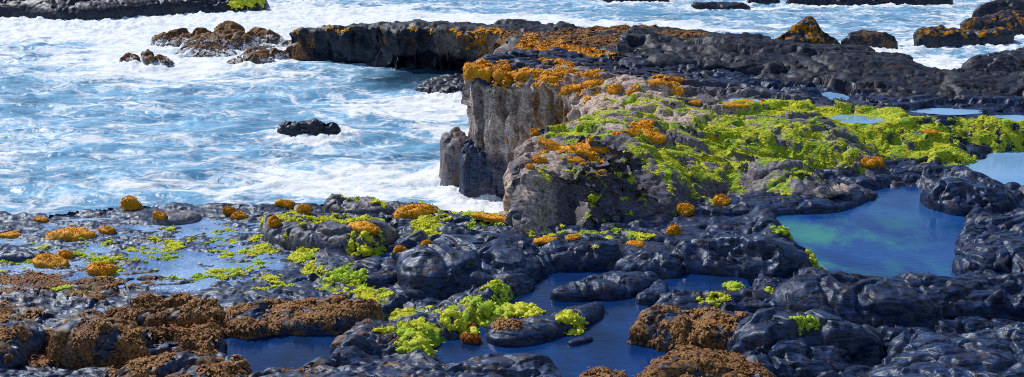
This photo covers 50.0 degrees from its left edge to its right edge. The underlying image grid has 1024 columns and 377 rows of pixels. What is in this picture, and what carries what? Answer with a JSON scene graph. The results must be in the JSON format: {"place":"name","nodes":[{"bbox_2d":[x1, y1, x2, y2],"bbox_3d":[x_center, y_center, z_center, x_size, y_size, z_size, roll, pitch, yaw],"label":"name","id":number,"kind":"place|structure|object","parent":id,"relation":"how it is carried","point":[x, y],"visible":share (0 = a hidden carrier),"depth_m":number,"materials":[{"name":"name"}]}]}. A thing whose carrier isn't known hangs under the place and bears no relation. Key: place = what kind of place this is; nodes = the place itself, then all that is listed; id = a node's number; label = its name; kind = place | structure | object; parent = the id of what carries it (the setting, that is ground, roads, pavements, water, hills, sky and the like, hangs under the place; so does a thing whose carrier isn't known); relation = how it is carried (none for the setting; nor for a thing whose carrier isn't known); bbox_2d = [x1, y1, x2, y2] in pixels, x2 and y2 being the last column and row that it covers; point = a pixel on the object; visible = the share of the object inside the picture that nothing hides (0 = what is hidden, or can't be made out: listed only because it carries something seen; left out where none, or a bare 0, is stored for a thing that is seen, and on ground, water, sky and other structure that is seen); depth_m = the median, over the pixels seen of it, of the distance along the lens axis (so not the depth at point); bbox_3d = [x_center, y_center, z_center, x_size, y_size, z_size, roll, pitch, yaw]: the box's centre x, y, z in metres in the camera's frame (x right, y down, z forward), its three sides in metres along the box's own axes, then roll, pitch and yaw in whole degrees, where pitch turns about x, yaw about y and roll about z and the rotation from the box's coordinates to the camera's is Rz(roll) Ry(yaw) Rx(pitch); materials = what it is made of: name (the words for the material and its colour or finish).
{"place":"outdoors","nodes":[
{"label":"outdoors","id":0,"kind":"place"},
{"bbox_2d":[0,217,288,293],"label":"tide pool","id":1,"kind":"structure","parent":0,"point":[187,264],"depth_m":13.66,"materials":[{"name":"liquid"}]},
{"bbox_2d":[0,230,21,238],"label":"algae cushion","id":2,"kind":"object","parent":1,"relation":"on","point":[13,234],"visible":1,"depth_m":14.46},
{"bbox_2d":[31,253,69,268],"bbox_3d":[-5.663,0.905,13.466,0.534,0.222,0.320,6,17,20],"label":"algae cushion","id":3,"kind":"object","parent":1,"relation":"on","point":[47,260],"visible":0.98,"depth_m":13.41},
{"bbox_2d":[45,224,96,241],"bbox_3d":[-5.816,0.623,14.459,0.694,0.225,0.402,0,16,0],"label":"algae cushion","id":4,"kind":"object","parent":1,"relation":"on","point":[71,234],"visible":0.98,"depth_m":14.37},
{"bbox_2d":[86,260,116,275],"bbox_3d":[-4.941,0.976,13.193,0.410,0.213,0.231,4,17,13],"label":"algae cushion","id":5,"kind":"object","parent":1,"relation":"on","point":[104,268],"visible":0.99,"depth_m":13.12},
{"bbox_2d":[224,333,343,371],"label":"tide pool","id":6,"kind":"structure","parent":0,"point":[275,351],"depth_m":11.17,"materials":[{"name":"liquid"}]},
{"bbox_2d":[0,0,1023,216],"bbox_3d":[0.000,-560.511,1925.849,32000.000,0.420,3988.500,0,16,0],"label":"sea","id":7,"kind":"structure","parent":0,"point":[88,120],"depth_m":29.27,"materials":[{"name":"liquid"}]},
{"bbox_2d":[119,52,140,61],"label":"rock","id":8,"kind":"object","parent":7,"relation":"in","point":[127,57],"visible":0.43,"depth_m":34.87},
{"bbox_2d":[0,0,267,19],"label":"rock shore","id":9,"kind":"structure","parent":7,"relation":"in","point":[81,9],"depth_m":45.69,"materials":[{"name":"stone"}]},
{"bbox_2d":[228,0,264,9],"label":"algae clump","id":10,"kind":"object","parent":9,"relation":"on","point":[235,4],"visible":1,"depth_m":47.44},
{"bbox_2d":[141,49,155,65],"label":"rock","id":11,"kind":"object","parent":7,"relation":"in","point":[148,57],"visible":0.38,"depth_m":34.48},
{"bbox_2d":[154,54,174,67],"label":"rock","id":12,"kind":"object","parent":7,"relation":"in","point":[161,59],"visible":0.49,"depth_m":34.50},
{"bbox_2d":[150,27,212,46],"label":"rock","id":13,"kind":"object","parent":7,"relation":"in","point":[180,37],"visible":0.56,"depth_m":38.57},
{"bbox_2d":[174,41,236,57],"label":"rock","id":14,"kind":"object","parent":7,"relation":"in","point":[206,49],"visible":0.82,"depth_m":36.72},
{"bbox_2d":[206,20,256,50],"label":"rock","id":15,"kind":"object","parent":7,"relation":"in","point":[232,35],"visible":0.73,"depth_m":38.00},
{"bbox_2d":[226,50,274,63],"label":"rock","id":16,"kind":"object","parent":7,"relation":"in","point":[260,57],"visible":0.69,"depth_m":34.85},
{"bbox_2d":[240,46,269,55],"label":"rock","id":17,"kind":"object","parent":7,"relation":"in","point":[250,49],"visible":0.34,"depth_m":36.66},
{"bbox_2d":[246,27,283,47],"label":"rock","id":18,"kind":"object","parent":7,"relation":"in","point":[263,37],"visible":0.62,"depth_m":39.13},
{"bbox_2d":[269,48,290,59],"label":"rock","id":19,"kind":"object","parent":7,"relation":"in","point":[275,53],"visible":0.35,"depth_m":35.53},
{"bbox_2d":[277,118,340,136],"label":"rock","id":20,"kind":"object","parent":7,"relation":"in","point":[314,126],"visible":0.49,"depth_m":25.60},
{"bbox_2d":[415,73,464,93],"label":"rock","id":21,"kind":"object","parent":7,"relation":"in","point":[448,83],"visible":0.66,"depth_m":30.55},
{"bbox_2d":[439,127,467,186],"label":"boulder","id":22,"kind":"object","parent":7,"relation":"in","point":[452,143],"visible":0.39,"depth_m":21.74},
{"bbox_2d":[459,138,501,197],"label":"rock","id":23,"kind":"object","parent":7,"relation":"in","point":[470,174],"visible":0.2,"depth_m":21.06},
{"bbox_2d":[286,19,914,74],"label":"rock promontory","id":24,"kind":"structure","parent":7,"relation":"in","point":[441,45],"depth_m":33.52,"materials":[{"name":"stone"}]},
{"bbox_2d":[691,1,750,9],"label":"rock","id":25,"kind":"object","parent":7,"relation":"in","point":[711,5],"visible":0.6,"depth_m":48.51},
{"bbox_2d":[774,16,841,44],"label":"rock","id":26,"kind":"object","parent":7,"relation":"in","point":[807,29],"visible":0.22,"depth_m":32.52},
{"bbox_2d":[785,0,952,5],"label":"rock","id":27,"kind":"object","parent":7,"relation":"in","point":[863,2],"visible":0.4,"depth_m":49.53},
{"bbox_2d":[841,29,897,48],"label":"rock","id":28,"kind":"object","parent":7,"relation":"in","point":[874,38],"visible":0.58,"depth_m":37.65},
{"bbox_2d":[913,25,1014,47],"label":"rock","id":29,"kind":"object","parent":7,"relation":"in","point":[939,36],"visible":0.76,"depth_m":38.33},
{"bbox_2d":[960,9,1023,34],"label":"rock","id":30,"kind":"object","parent":7,"relation":"in","point":[1013,20],"visible":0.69,"depth_m":40.85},
{"bbox_2d":[961,47,1023,72],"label":"rock","id":31,"kind":"object","parent":7,"relation":"in","point":[1009,61],"visible":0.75,"depth_m":32.50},
{"bbox_2d":[971,0,1023,17],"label":"rock","id":32,"kind":"object","parent":7,"relation":"in","point":[990,7],"visible":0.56,"depth_m":44.34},
{"bbox_2d":[0,141,1023,376],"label":"rocky ground","id":33,"kind":"structure","parent":0,"point":[358,347],"depth_m":13.13,"materials":[{"name":"stone"}]},
{"bbox_2d":[0,324,50,369],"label":"rock","id":34,"kind":"object","parent":33,"relation":"on","point":[19,344],"visible":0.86,"depth_m":10.70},
{"bbox_2d":[0,244,51,262],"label":"rock","id":35,"kind":"object","parent":33,"relation":"on","point":[12,253],"visible":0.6,"depth_m":13.66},
{"bbox_2d":[0,365,87,376],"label":"rock","id":36,"kind":"object","parent":33,"relation":"on","point":[5,371],"visible":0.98,"depth_m":10.27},
{"bbox_2d":[97,225,115,234],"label":"algae cushion","id":37,"kind":"object","parent":33,"relation":"on","point":[108,229],"visible":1,"depth_m":14.61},
{"bbox_2d":[119,195,143,210],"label":"algae cushion","id":38,"kind":"object","parent":33,"relation":"on","point":[129,202],"visible":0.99,"depth_m":15.57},
{"bbox_2d":[46,310,227,369],"bbox_3d":[-3.699,1.579,10.880,1.899,0.768,0.772,0,16,0],"label":"rock","id":39,"kind":"object","parent":33,"relation":"on","point":[88,339],"visible":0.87,"depth_m":10.64,"materials":[{"name":"stone"}]},
{"bbox_2d":[151,209,200,224],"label":"rock","id":40,"kind":"object","parent":33,"relation":"on","point":[177,217],"visible":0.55,"depth_m":15.04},
{"bbox_2d":[127,292,225,326],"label":"rock","id":41,"kind":"object","parent":33,"relation":"on","point":[181,309],"visible":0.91,"depth_m":11.66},
{"bbox_2d":[111,349,251,376],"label":"rock","id":42,"kind":"object","parent":33,"relation":"on","point":[199,363],"visible":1,"depth_m":10.27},
{"bbox_2d":[230,210,248,219],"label":"algae cushion","id":43,"kind":"object","parent":33,"relation":"on","point":[239,214],"visible":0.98,"depth_m":15.16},
{"bbox_2d":[275,198,295,209],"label":"algae cushion","id":44,"kind":"object","parent":33,"relation":"on","point":[288,204],"visible":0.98,"depth_m":15.57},
{"bbox_2d":[224,294,384,339],"bbox_3d":[-2.256,1.427,11.847,1.856,0.487,0.875,-2,16,-6],"label":"rock","id":45,"kind":"object","parent":33,"relation":"on","point":[336,315],"visible":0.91,"depth_m":11.61,"materials":[{"name":"stone"}]},
{"bbox_2d":[260,211,397,251],"bbox_3d":[-2.442,0.638,14.358,1.991,0.590,1.312,0,16,0],"label":"rock","id":46,"kind":"object","parent":33,"relation":"on","point":[331,234],"visible":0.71,"depth_m":14.01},
{"bbox_2d":[267,214,280,226],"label":"algae cushion","id":47,"kind":"object","parent":46,"relation":"attached to","point":[273,220],"visible":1,"depth_m":14.27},
{"bbox_2d":[296,204,311,213],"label":"algae cushion","id":48,"kind":"object","parent":46,"relation":"on","point":[304,208],"visible":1,"depth_m":14.75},
{"bbox_2d":[348,220,380,234],"bbox_3d":[-1.895,0.496,13.953,0.448,0.149,0.240,2,17,8],"label":"algae cushion","id":49,"kind":"object","parent":46,"relation":"on","point":[364,225],"visible":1,"depth_m":13.89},
{"bbox_2d":[321,266,367,285],"bbox_3d":[-1.958,1.052,12.911,0.574,0.222,0.402,0,16,0],"label":"algae clump","id":50,"kind":"object","parent":33,"relation":"on","point":[341,274],"visible":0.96,"depth_m":12.84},
{"bbox_2d":[237,361,454,376],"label":"rock","id":51,"kind":"object","parent":33,"relation":"on","point":[405,369],"visible":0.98,"depth_m":10.29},
{"bbox_2d":[0,193,713,347],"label":"green algae","id":52,"kind":"object","parent":33,"relation":"on","point":[301,254],"visible":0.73,"depth_m":13.71,"materials":[{"name":"plant"}]},
{"bbox_2d":[322,194,393,214],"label":"rock","id":53,"kind":"object","parent":33,"relation":"on","point":[335,203],"visible":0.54,"depth_m":15.39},
{"bbox_2d":[0,266,720,375],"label":"brown seaweed","id":54,"kind":"object","parent":33,"relation":"on","point":[50,281],"visible":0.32,"depth_m":12.00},
{"bbox_2d":[346,229,383,256],"bbox_3d":[-1.857,0.727,13.780,0.489,0.382,0.355,0,16,0],"label":"algae clump","id":55,"kind":"object","parent":33,"relation":"on","point":[365,250],"visible":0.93,"depth_m":13.77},
{"bbox_2d":[330,321,405,354],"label":"rock","id":56,"kind":"object","parent":33,"relation":"on","point":[380,338],"visible":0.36,"depth_m":11.05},
{"bbox_2d":[349,256,396,286],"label":"rock","id":57,"kind":"object","parent":33,"relation":"on","point":[385,270],"visible":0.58,"depth_m":13.05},
{"bbox_2d":[386,320,415,336],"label":"algae clump","id":58,"kind":"object","parent":33,"relation":"on","point":[402,328],"visible":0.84,"depth_m":11.18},
{"bbox_2d":[393,329,437,360],"bbox_3d":[-0.971,1.641,11.034,0.465,0.391,0.422,0,16,0],"label":"algae clump","id":59,"kind":"object","parent":33,"relation":"on","point":[420,340],"visible":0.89,"depth_m":10.94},
{"bbox_2d":[439,308,479,335],"bbox_3d":[-0.554,1.456,11.586,0.449,0.354,0.363,0,16,0],"label":"algae clump","id":60,"kind":"object","parent":33,"relation":"on","point":[459,325],"visible":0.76,"depth_m":11.56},
{"bbox_2d":[391,225,542,298],"bbox_3d":[-0.554,0.872,13.509,1.984,0.635,1.841,0,16,0],"label":"rock","id":61,"kind":"object","parent":33,"relation":"on","point":[450,260],"visible":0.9,"depth_m":12.97,"materials":[{"name":"stone"}]},
{"bbox_2d":[447,212,533,234],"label":"rock","id":62,"kind":"object","parent":33,"relation":"on","point":[459,219],"visible":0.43,"depth_m":14.86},
{"bbox_2d":[471,212,504,222],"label":"algae cushion","id":63,"kind":"object","parent":62,"relation":"on","point":[489,217],"visible":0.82,"depth_m":14.71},
{"bbox_2d":[445,353,561,376],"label":"rock","id":64,"kind":"object","parent":33,"relation":"on","point":[514,365],"visible":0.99,"depth_m":10.34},
{"bbox_2d":[486,302,604,346],"bbox_3d":[0.420,1.530,11.690,1.630,0.371,0.626,-9,19,-27],"label":"rock","id":65,"kind":"object","parent":33,"relation":"on","point":[537,329],"visible":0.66,"depth_m":11.42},
{"bbox_2d":[486,317,524,336],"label":"rock","id":66,"kind":"object","parent":65,"relation":"on","point":[500,324],"visible":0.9,"depth_m":11.41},
{"bbox_2d":[555,309,588,335],"bbox_3d":[0.620,1.404,11.634,0.339,0.217,0.369,5,17,17],"label":"algae clump","id":67,"kind":"object","parent":65,"relation":"on","point":[568,316],"visible":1,"depth_m":11.62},
{"bbox_2d":[536,233,622,271],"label":"rock","id":68,"kind":"object","parent":33,"relation":"on","point":[580,254],"visible":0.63,"depth_m":13.39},
{"bbox_2d":[533,236,557,244],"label":"algae cushion","id":69,"kind":"object","parent":68,"relation":"on","point":[545,240],"visible":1,"depth_m":13.69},
{"bbox_2d":[567,336,592,345],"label":"rock","id":70,"kind":"object","parent":33,"relation":"on","point":[579,341],"visible":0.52,"depth_m":11.31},
{"bbox_2d":[550,270,659,301],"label":"rock","id":71,"kind":"object","parent":33,"relation":"on","point":[612,285],"visible":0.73,"depth_m":12.52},
{"bbox_2d":[578,366,633,376],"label":"rock","id":72,"kind":"object","parent":33,"relation":"on","point":[599,371],"visible":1,"depth_m":10.29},
{"bbox_2d":[614,248,682,278],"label":"rock","id":73,"kind":"object","parent":33,"relation":"on","point":[661,264],"visible":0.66,"depth_m":13.17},
{"bbox_2d":[635,279,668,307],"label":"rock","id":74,"kind":"object","parent":33,"relation":"on","point":[650,295],"visible":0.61,"depth_m":12.38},
{"bbox_2d":[676,202,694,216],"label":"algae cushion","id":75,"kind":"object","parent":33,"relation":"on","point":[684,209],"visible":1,"depth_m":15.29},
{"bbox_2d":[627,303,752,351],"bbox_3d":[1.965,1.521,11.279,1.607,0.650,0.860,0,16,0],"label":"rock","id":76,"kind":"object","parent":33,"relation":"on","point":[659,328],"visible":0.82,"depth_m":11.13,"materials":[{"name":"stone"}]},
{"bbox_2d":[635,348,776,376],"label":"rock","id":77,"kind":"object","parent":33,"relation":"on","point":[704,363],"visible":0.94,"depth_m":10.08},
{"bbox_2d":[695,291,730,307],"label":"algae clump","id":78,"kind":"object","parent":33,"relation":"on","point":[712,300],"visible":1,"depth_m":12.13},
{"bbox_2d":[713,194,730,205],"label":"algae cushion","id":79,"kind":"object","parent":33,"relation":"on","point":[721,200],"visible":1,"depth_m":15.67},
{"bbox_2d":[722,281,744,290],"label":"algae clump","id":80,"kind":"object","parent":33,"relation":"on","point":[733,286],"visible":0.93,"depth_m":12.77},
{"bbox_2d":[671,231,811,286],"bbox_3d":[2.823,0.809,13.665,1.901,0.652,1.436,0,16,0],"label":"rock","id":81,"kind":"object","parent":33,"relation":"on","point":[748,258],"visible":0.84,"depth_m":13.24,"materials":[{"name":"stone"}]},
{"bbox_2d":[666,224,681,235],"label":"algae cushion","id":82,"kind":"object","parent":81,"relation":"on","point":[674,230],"visible":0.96,"depth_m":14.38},
{"bbox_2d":[805,247,826,269],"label":"algae clump","id":83,"kind":"object","parent":81,"relation":"on","point":[812,259],"visible":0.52,"depth_m":13.32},
{"bbox_2d":[725,298,780,312],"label":"rock","id":84,"kind":"object","parent":33,"relation":"on","point":[754,306],"visible":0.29,"depth_m":12.03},
{"bbox_2d":[769,225,793,239],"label":"algae clump","id":85,"kind":"object","parent":33,"relation":"on","point":[783,230],"visible":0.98,"depth_m":14.30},
{"bbox_2d":[721,189,868,215],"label":"rock","id":86,"kind":"object","parent":33,"relation":"on","point":[743,204],"visible":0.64,"depth_m":15.65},
{"bbox_2d":[726,307,884,376],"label":"rock","id":87,"kind":"object","parent":33,"relation":"on","point":[773,341],"visible":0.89,"depth_m":10.71,"materials":[{"name":"stone"}]},
{"bbox_2d":[789,314,820,335],"bbox_3d":[2.880,1.336,10.807,0.328,0.200,0.130,0,16,0],"label":"algae clump","id":88,"kind":"object","parent":87,"relation":"on","point":[801,320],"visible":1,"depth_m":10.78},
{"bbox_2d":[770,268,1023,326],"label":"rock","id":89,"kind":"object","parent":33,"relation":"on","point":[925,298],"visible":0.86,"depth_m":11.94,"materials":[{"name":"stone"}]},
{"bbox_2d":[816,322,1023,376],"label":"boulder","id":90,"kind":"object","parent":33,"relation":"on","point":[997,351],"visible":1,"depth_m":10.35,"materials":[{"name":"stone"}]},
{"bbox_2d":[920,168,1015,216],"bbox_3d":[6.652,0.113,16.084,1.485,0.627,1.540,0,16,0],"label":"boulder","id":91,"kind":"object","parent":33,"relation":"on","point":[958,192],"visible":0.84,"depth_m":15.66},
{"bbox_2d":[952,210,1023,275],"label":"rock","id":92,"kind":"object","parent":33,"relation":"on","point":[976,250],"visible":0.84,"depth_m":13.44,"materials":[{"name":"stone"}]},
{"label":"rock","id":93,"kind":"object","parent":33,"relation":"on","visible":0},
{"bbox_2d":[391,202,437,218],"bbox_3d":[-1.329,0.334,15.047,0.642,0.266,0.376,0,16,0],"label":"algae cushion","id":94,"kind":"object","parent":93,"relation":"on","point":[413,211],"visible":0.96,"depth_m":14.96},
{"bbox_2d":[433,269,666,376],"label":"tide pool","id":95,"kind":"structure","parent":0,"point":[608,346],"depth_m":11.27,"materials":[{"name":"liquid"}]},
{"bbox_2d":[460,332,482,344],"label":"algae cushion","id":96,"kind":"object","parent":95,"relation":"on","point":[469,338],"visible":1,"depth_m":11.31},
{"bbox_2d":[468,296,507,326],"bbox_3d":[-0.256,1.310,11.883,0.450,0.262,0.456,0,16,0],"label":"algae clump","id":97,"kind":"object","parent":95,"relation":"on","point":[487,308],"visible":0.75,"depth_m":11.85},
{"bbox_2d":[494,301,545,317],"bbox_3d":[0.082,1.337,12.109,0.589,0.116,0.444,0,16,0],"label":"algae clump","id":98,"kind":"object","parent":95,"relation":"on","point":[516,309],"visible":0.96,"depth_m":12.08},
{"bbox_2d":[661,273,749,291],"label":"tide pool","id":99,"kind":"structure","parent":0,"point":[689,282],"depth_m":12.97,"materials":[{"name":"liquid"}]},
{"bbox_2d":[461,47,1023,237],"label":"rock headland","id":100,"kind":"structure","parent":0,"point":[781,137],"depth_m":18.20,"materials":[{"name":"stone"}]},
{"bbox_2d":[461,62,491,81],"bbox_3d":[-0.637,-2.195,20.636,0.650,0.383,0.444,0,16,0],"label":"algae cushion","id":101,"kind":"object","parent":100,"relation":"on","point":[472,71],"visible":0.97,"depth_m":20.52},
{"bbox_2d":[492,68,513,86],"bbox_3d":[-0.138,-2.023,20.415,0.492,0.417,0.320,0,16,0],"label":"algae cushion","id":102,"kind":"object","parent":100,"relation":"on","point":[498,75],"visible":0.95,"depth_m":20.31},
{"bbox_2d":[515,68,532,79],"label":"algae cushion","id":103,"kind":"object","parent":100,"relation":"on","point":[522,73],"visible":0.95,"depth_m":20.20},
{"bbox_2d":[538,136,561,149],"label":"algae cushion","id":104,"kind":"object","parent":100,"relation":"on","point":[552,145],"visible":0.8,"depth_m":16.08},
{"bbox_2d":[558,83,582,97],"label":"algae cushion","id":105,"kind":"object","parent":100,"relation":"on","point":[566,89],"visible":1,"depth_m":19.58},
{"bbox_2d":[558,144,593,157],"bbox_3d":[0.929,-0.551,15.994,0.554,0.192,0.295,0,16,0],"label":"algae cushion","id":106,"kind":"object","parent":100,"relation":"on","point":[581,150],"visible":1,"depth_m":15.91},
{"bbox_2d":[583,142,609,152],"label":"algae cushion","id":107,"kind":"object","parent":100,"relation":"on","point":[599,149],"visible":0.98,"depth_m":16.10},
{"bbox_2d":[606,83,622,93],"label":"algae cushion","id":108,"kind":"object","parent":100,"relation":"on","point":[614,88],"visible":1,"depth_m":19.03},
{"bbox_2d":[643,130,666,143],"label":"algae cushion","id":109,"kind":"object","parent":100,"relation":"on","point":[657,137],"visible":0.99,"depth_m":16.72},
{"bbox_2d":[647,78,672,85],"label":"algae cushion","id":110,"kind":"object","parent":100,"relation":"on","point":[656,82],"visible":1,"depth_m":19.36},
{"bbox_2d":[725,100,754,107],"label":"algae cushion","id":111,"kind":"object","parent":100,"relation":"on","point":[740,105],"visible":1,"depth_m":18.70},
{"bbox_2d":[822,92,848,99],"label":"rock puddle","id":112,"kind":"object","parent":100,"relation":"on","point":[831,95],"visible":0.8,"depth_m":21.26,"materials":[{"name":"liquid"}]},
{"bbox_2d":[830,115,883,123],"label":"rock puddle","id":113,"kind":"object","parent":100,"relation":"on","point":[858,119],"visible":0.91,"depth_m":19.08,"materials":[{"name":"liquid"}]},
{"bbox_2d":[859,156,885,167],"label":"algae cushion","id":114,"kind":"object","parent":100,"relation":"on","point":[873,162],"visible":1,"depth_m":17.36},
{"bbox_2d":[911,108,981,114],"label":"rock puddle","id":115,"kind":"object","parent":100,"relation":"on","point":[946,111],"visible":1,"depth_m":19.62,"materials":[{"name":"liquid"}]},
{"bbox_2d":[995,115,1023,120],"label":"rock puddle","id":116,"kind":"object","parent":100,"relation":"on","point":[1016,117],"visible":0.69,"depth_m":19.57,"materials":[{"name":"liquid"}]},
{"bbox_2d":[615,27,1023,98],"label":"rock ridge","id":117,"kind":"object","parent":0,"point":[847,73],"visible":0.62,"depth_m":22.57,"materials":[{"name":"stone"}]},
{"bbox_2d":[776,186,966,276],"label":"tide pool","id":118,"kind":"structure","parent":0,"point":[889,232],"depth_m":14.62,"materials":[{"name":"liquid"}]},
{"bbox_2d":[965,151,1023,185],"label":"tide pool","id":119,"kind":"structure","parent":0,"point":[1004,167],"depth_m":17.96,"materials":[{"name":"liquid"}]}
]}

